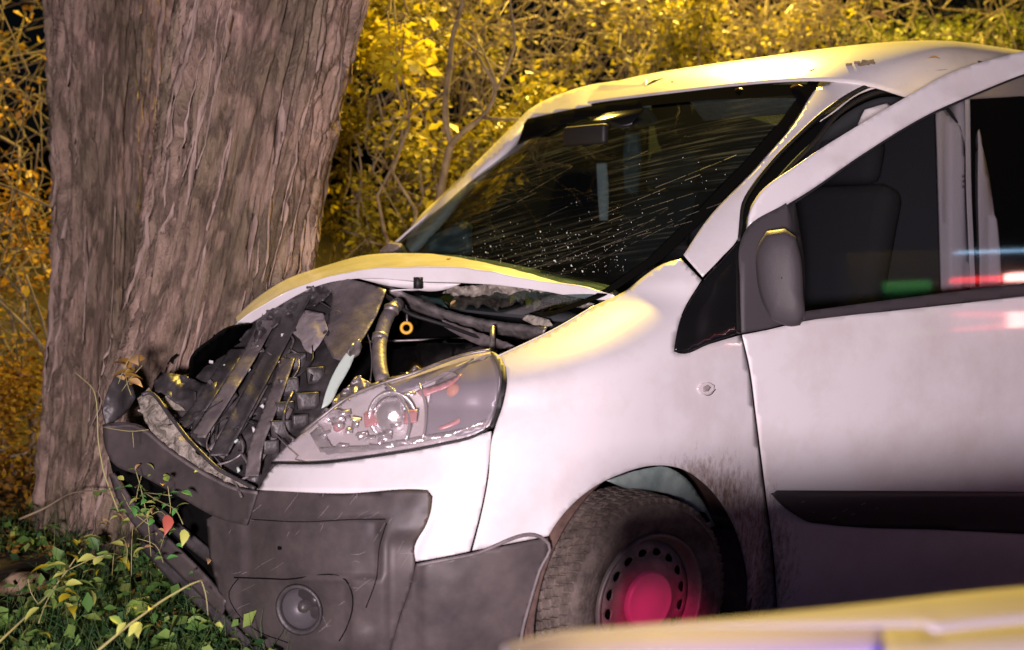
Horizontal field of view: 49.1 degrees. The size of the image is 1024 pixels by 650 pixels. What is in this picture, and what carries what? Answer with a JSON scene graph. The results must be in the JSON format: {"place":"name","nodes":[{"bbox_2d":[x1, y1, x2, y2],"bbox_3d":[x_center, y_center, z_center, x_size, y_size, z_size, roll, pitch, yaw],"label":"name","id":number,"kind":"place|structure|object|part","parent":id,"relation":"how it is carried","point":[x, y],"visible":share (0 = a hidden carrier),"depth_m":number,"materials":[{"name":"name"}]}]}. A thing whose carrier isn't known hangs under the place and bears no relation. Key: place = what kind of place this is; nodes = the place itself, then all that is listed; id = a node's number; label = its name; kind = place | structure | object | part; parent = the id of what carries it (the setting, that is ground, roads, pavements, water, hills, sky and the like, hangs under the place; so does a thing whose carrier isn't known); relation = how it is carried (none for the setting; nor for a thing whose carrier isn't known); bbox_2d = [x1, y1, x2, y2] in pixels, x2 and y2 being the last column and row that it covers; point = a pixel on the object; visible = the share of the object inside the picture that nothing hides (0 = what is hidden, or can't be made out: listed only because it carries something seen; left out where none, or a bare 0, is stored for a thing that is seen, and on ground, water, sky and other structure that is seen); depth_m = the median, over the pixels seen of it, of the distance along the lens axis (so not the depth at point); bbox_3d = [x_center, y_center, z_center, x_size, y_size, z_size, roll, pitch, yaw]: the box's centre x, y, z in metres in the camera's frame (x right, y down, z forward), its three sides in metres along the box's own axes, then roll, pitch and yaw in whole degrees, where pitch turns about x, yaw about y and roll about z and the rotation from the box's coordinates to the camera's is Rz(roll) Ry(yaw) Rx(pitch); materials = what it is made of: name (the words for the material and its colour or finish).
{"place":"outdoors","nodes":[
{"label":"outdoors","id":0,"kind":"place"},
{"bbox_2d":[0,135,776,649],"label":"ground","id":1,"kind":"structure","parent":0,"point":[8,565],"depth_m":12.65,"materials":[{"name":"soil"}]},
{"bbox_2d":[0,76,45,504],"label":"leafy bush","id":2,"kind":"object","parent":1,"relation":"on","point":[20,386],"visible":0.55,"depth_m":4.92,"materials":[{"name":"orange plant"}]},
{"bbox_2d":[0,301,45,350],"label":"stem","id":3,"kind":"object","parent":2,"relation":"attached to","point":[22,323],"visible":0.63,"depth_m":4.89,"materials":[{"name":"brown plant"}]},
{"bbox_2d":[24,274,46,340],"bbox_3d":[-2.045,-0.036,4.897,0.184,0.367,0.018,2,5,10],"label":"stem","id":4,"kind":"object","parent":2,"relation":"attached to","point":[36,304],"visible":0.68,"depth_m":4.89,"materials":[{"name":"brown plant"}]},
{"bbox_2d":[0,571,46,595],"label":"stone","id":5,"kind":"object","parent":1,"relation":"on","point":[11,577],"visible":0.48,"depth_m":3.62,"materials":[{"name":"stone"}]},
{"bbox_2d":[0,0,50,438],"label":"leafy bush","id":6,"kind":"object","parent":1,"relation":"on","point":[7,57],"visible":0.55,"depth_m":6.04,"materials":[{"name":"yellow plant"}]},
{"bbox_2d":[0,0,51,464],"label":"leafy bush","id":7,"kind":"object","parent":1,"relation":"on","point":[29,253],"visible":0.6,"depth_m":5.65,"materials":[{"name":"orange plant"}]},
{"bbox_2d":[0,183,50,208],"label":"stem","id":8,"kind":"object","parent":7,"relation":"attached to","point":[27,195],"visible":0.85,"depth_m":4.97,"materials":[{"name":"brown plant"}]},
{"bbox_2d":[0,534,129,642],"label":"weed","id":9,"kind":"object","parent":1,"relation":"on","point":[50,593],"visible":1,"depth_m":2.92,"materials":[{"name":"green"}]},
{"bbox_2d":[18,460,111,519],"bbox_3d":[-1.471,0.546,3.700,0.315,0.201,0.017,1,5,-2],"label":"twig","id":10,"kind":"object","parent":1,"relation":"on","point":[43,508],"visible":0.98,"depth_m":3.70,"materials":[{"name":"brown plant"}]},
{"bbox_2d":[0,439,211,639],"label":"leaf litter","id":11,"kind":"object","parent":1,"relation":"on","point":[26,474],"visible":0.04,"depth_m":4.00,"materials":[{"name":"green plant"}]},
{"bbox_2d":[99,464,163,575],"bbox_3d":[-1.093,0.573,3.258,0.164,0.369,0.324,-3,6,-38],"label":"weed","id":12,"kind":"object","parent":1,"relation":"on","point":[126,519],"visible":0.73,"depth_m":3.30,"materials":[{"name":"green plant"}]},
{"bbox_2d":[0,515,265,649],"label":"ground cover","id":13,"kind":"object","parent":1,"relation":"on","point":[113,629],"visible":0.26,"depth_m":3.26,"materials":[{"name":"green plant"}]},
{"bbox_2d":[0,491,274,649],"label":"clover patch","id":14,"kind":"object","parent":1,"relation":"on","point":[165,634],"visible":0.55,"depth_m":3.21,"materials":[{"name":"green plant"}]},
{"bbox_2d":[0,491,290,649],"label":"grass","id":15,"kind":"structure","parent":1,"relation":"on","point":[107,621],"depth_m":3.23,"materials":[{"name":"green plant"}]},
{"bbox_2d":[110,474,192,529],"bbox_3d":[-0.962,0.492,3.053,0.188,0.159,0.240,-3,6,-38],"label":"weed","id":16,"kind":"object","parent":1,"relation":"on","point":[142,510],"visible":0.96,"depth_m":3.06,"materials":[{"name":"green plant"}]},
{"bbox_2d":[162,515,173,534],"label":"hanging leaf","id":17,"kind":"object","parent":16,"relation":"hanging from","point":[168,521],"visible":1,"depth_m":3.00,"materials":[{"name":"red plant"}]},
{"bbox_2d":[180,529,188,545],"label":"hanging leaf","id":18,"kind":"object","parent":16,"relation":"hanging from","point":[184,535],"visible":1,"depth_m":2.97,"materials":[{"name":"yellow plant"}]},
{"bbox_2d":[100,463,210,593],"bbox_3d":[-0.991,0.546,3.075,0.407,0.331,0.162,4,6,34],"label":"weed","id":19,"kind":"object","parent":1,"relation":"on","point":[152,520],"visible":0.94,"depth_m":3.08,"materials":[{"name":"green plant"}]},
{"bbox_2d":[97,579,222,649],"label":"twig","id":20,"kind":"object","parent":1,"relation":"on","point":[135,628],"visible":1,"depth_m":2.63,"materials":[{"name":"beige"}]},
{"bbox_2d":[30,0,369,570],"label":"twin trunk tree","id":21,"kind":"object","parent":1,"relation":"on","point":[192,144],"visible":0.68,"depth_m":3.98,"materials":[{"name":"brown plant"}]},
{"bbox_2d":[346,0,481,243],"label":"leafy bush","id":22,"kind":"object","parent":1,"relation":"on","point":[400,43],"visible":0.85,"depth_m":5.25,"materials":[{"name":"yellow plant"}]},
{"bbox_2d":[325,0,508,263],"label":"leafy bush","id":23,"kind":"object","parent":1,"relation":"on","point":[415,7],"visible":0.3,"depth_m":5.93,"materials":[{"name":"yellow plant"}]},
{"bbox_2d":[318,0,585,264],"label":"leafy bush","id":24,"kind":"object","parent":1,"relation":"on","point":[492,133],"visible":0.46,"depth_m":5.68,"materials":[{"name":"yellow plant"}]},
{"bbox_2d":[435,0,519,200],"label":"sapling","id":25,"kind":"object","parent":1,"relation":"on","point":[452,141],"visible":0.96,"depth_m":5.08,"materials":[{"name":"brown plant"}]},
{"bbox_2d":[0,0,1023,225],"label":"brushwood","id":26,"kind":"object","parent":1,"relation":"on","point":[721,15],"visible":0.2,"depth_m":7.31,"materials":[{"name":"yellow plant"}]},
{"bbox_2d":[348,0,746,183],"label":"brushwood bush","id":27,"kind":"object","parent":1,"relation":"on","point":[617,21],"visible":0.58,"depth_m":6.64,"materials":[{"name":"yellow plant"}]},
{"bbox_2d":[102,40,1023,649],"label":"crashed van","id":28,"kind":"object","parent":1,"relation":"on","point":[684,344],"visible":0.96,"depth_m":3.34,"materials":[{"name":"white paint"}]},
{"bbox_2d":[76,373,148,511],"bbox_3d":[-1.137,0.346,3.187,0.302,0.402,0.069,5,7,44],"label":"twig","id":29,"kind":"object","parent":28,"relation":"attached to","point":[99,446],"visible":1,"depth_m":3.22,"materials":[{"name":"beige"}]},
{"bbox_2d":[112,353,144,393],"bbox_3d":[-1.095,0.137,3.200,0.088,0.112,0.121,0,5,-12],"label":"sprig","id":30,"kind":"object","parent":28,"relation":"attached to","point":[132,379],"visible":1,"depth_m":3.20,"materials":[{"name":"beige plant"}]},
{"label":"far windows","id":31,"kind":"part","parent":28,"relation":"part of","materials":[{"name":"black"}]},
{"bbox_3d":[0.557,-0.087,3.167,0.339,0.309,0.068,-3,6,-40],"label":"quarter window","id":32,"kind":"part","parent":28,"relation":"part of","materials":[{"name":"black"}]},
{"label":"driver door","id":33,"kind":"part","parent":28,"relation":"part of","materials":[{"name":"white paint"}]},
{"bbox_3d":[2.071,-0.526,4.341,1.080,0.731,0.057,-3,6,-38],"label":"side window","id":34,"kind":"part","parent":28,"relation":"part of","materials":[{"name":"black glass"}]},
{"bbox_2d":[328,0,993,226],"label":"undergrowth","id":35,"kind":"object","parent":1,"relation":"on","point":[639,59],"visible":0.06,"depth_m":9.11,"materials":[{"name":"yellow plant"}]},
{"bbox_2d":[594,0,819,78],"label":"ivy bush","id":36,"kind":"object","parent":1,"relation":"on","point":[697,29],"visible":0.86,"depth_m":6.33,"materials":[{"name":"yellow plant"}]},
{"bbox_2d":[870,10,889,25],"bbox_3d":[1.990,-1.647,6.032,0.160,0.086,0.042,16,-43,-23],"label":"hanging leaf","id":37,"kind":"object","parent":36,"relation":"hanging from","point":[879,14],"visible":1,"depth_m":6.03,"materials":[{"name":"brown plant"}]},
{"bbox_2d":[501,587,1023,649],"bbox_3d":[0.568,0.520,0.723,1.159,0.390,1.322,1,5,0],"label":"foreground car","id":38,"kind":"object","parent":1,"relation":"on","point":[986,620],"visible":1,"depth_m":1.09,"materials":[{"name":"grey paint"}]},
{"bbox_2d":[597,0,987,79],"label":"brushwood bush","id":39,"kind":"object","parent":1,"relation":"on","point":[795,22],"visible":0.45,"depth_m":6.95,"materials":[{"name":"yellow plant"}]},
{"bbox_2d":[809,0,1023,47],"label":"foliage","id":40,"kind":"object","parent":1,"relation":"on","point":[947,12],"visible":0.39,"depth_m":9.47,"materials":[{"name":"yellow plant"}]},
{"bbox_2d":[820,0,1023,50],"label":"evergreen bush","id":41,"kind":"object","parent":1,"relation":"on","point":[949,37],"visible":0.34,"depth_m":7.80,"materials":[{"name":"yellow plant"}]},
{"bbox_2d":[0,0,1023,140],"label":"sky","id":42,"kind":"structure","parent":0,"point":[13,19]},
{"bbox_2d":[846,59,875,65],"bbox_3d":[1.173,-0.882,3.772,0.096,0.026,0.041,1,5,-1],"label":"bark debris","id":43,"kind":"object","parent":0,"point":[864,62],"visible":1,"depth_m":3.77,"materials":[{"name":"brown wood"}]}
]}

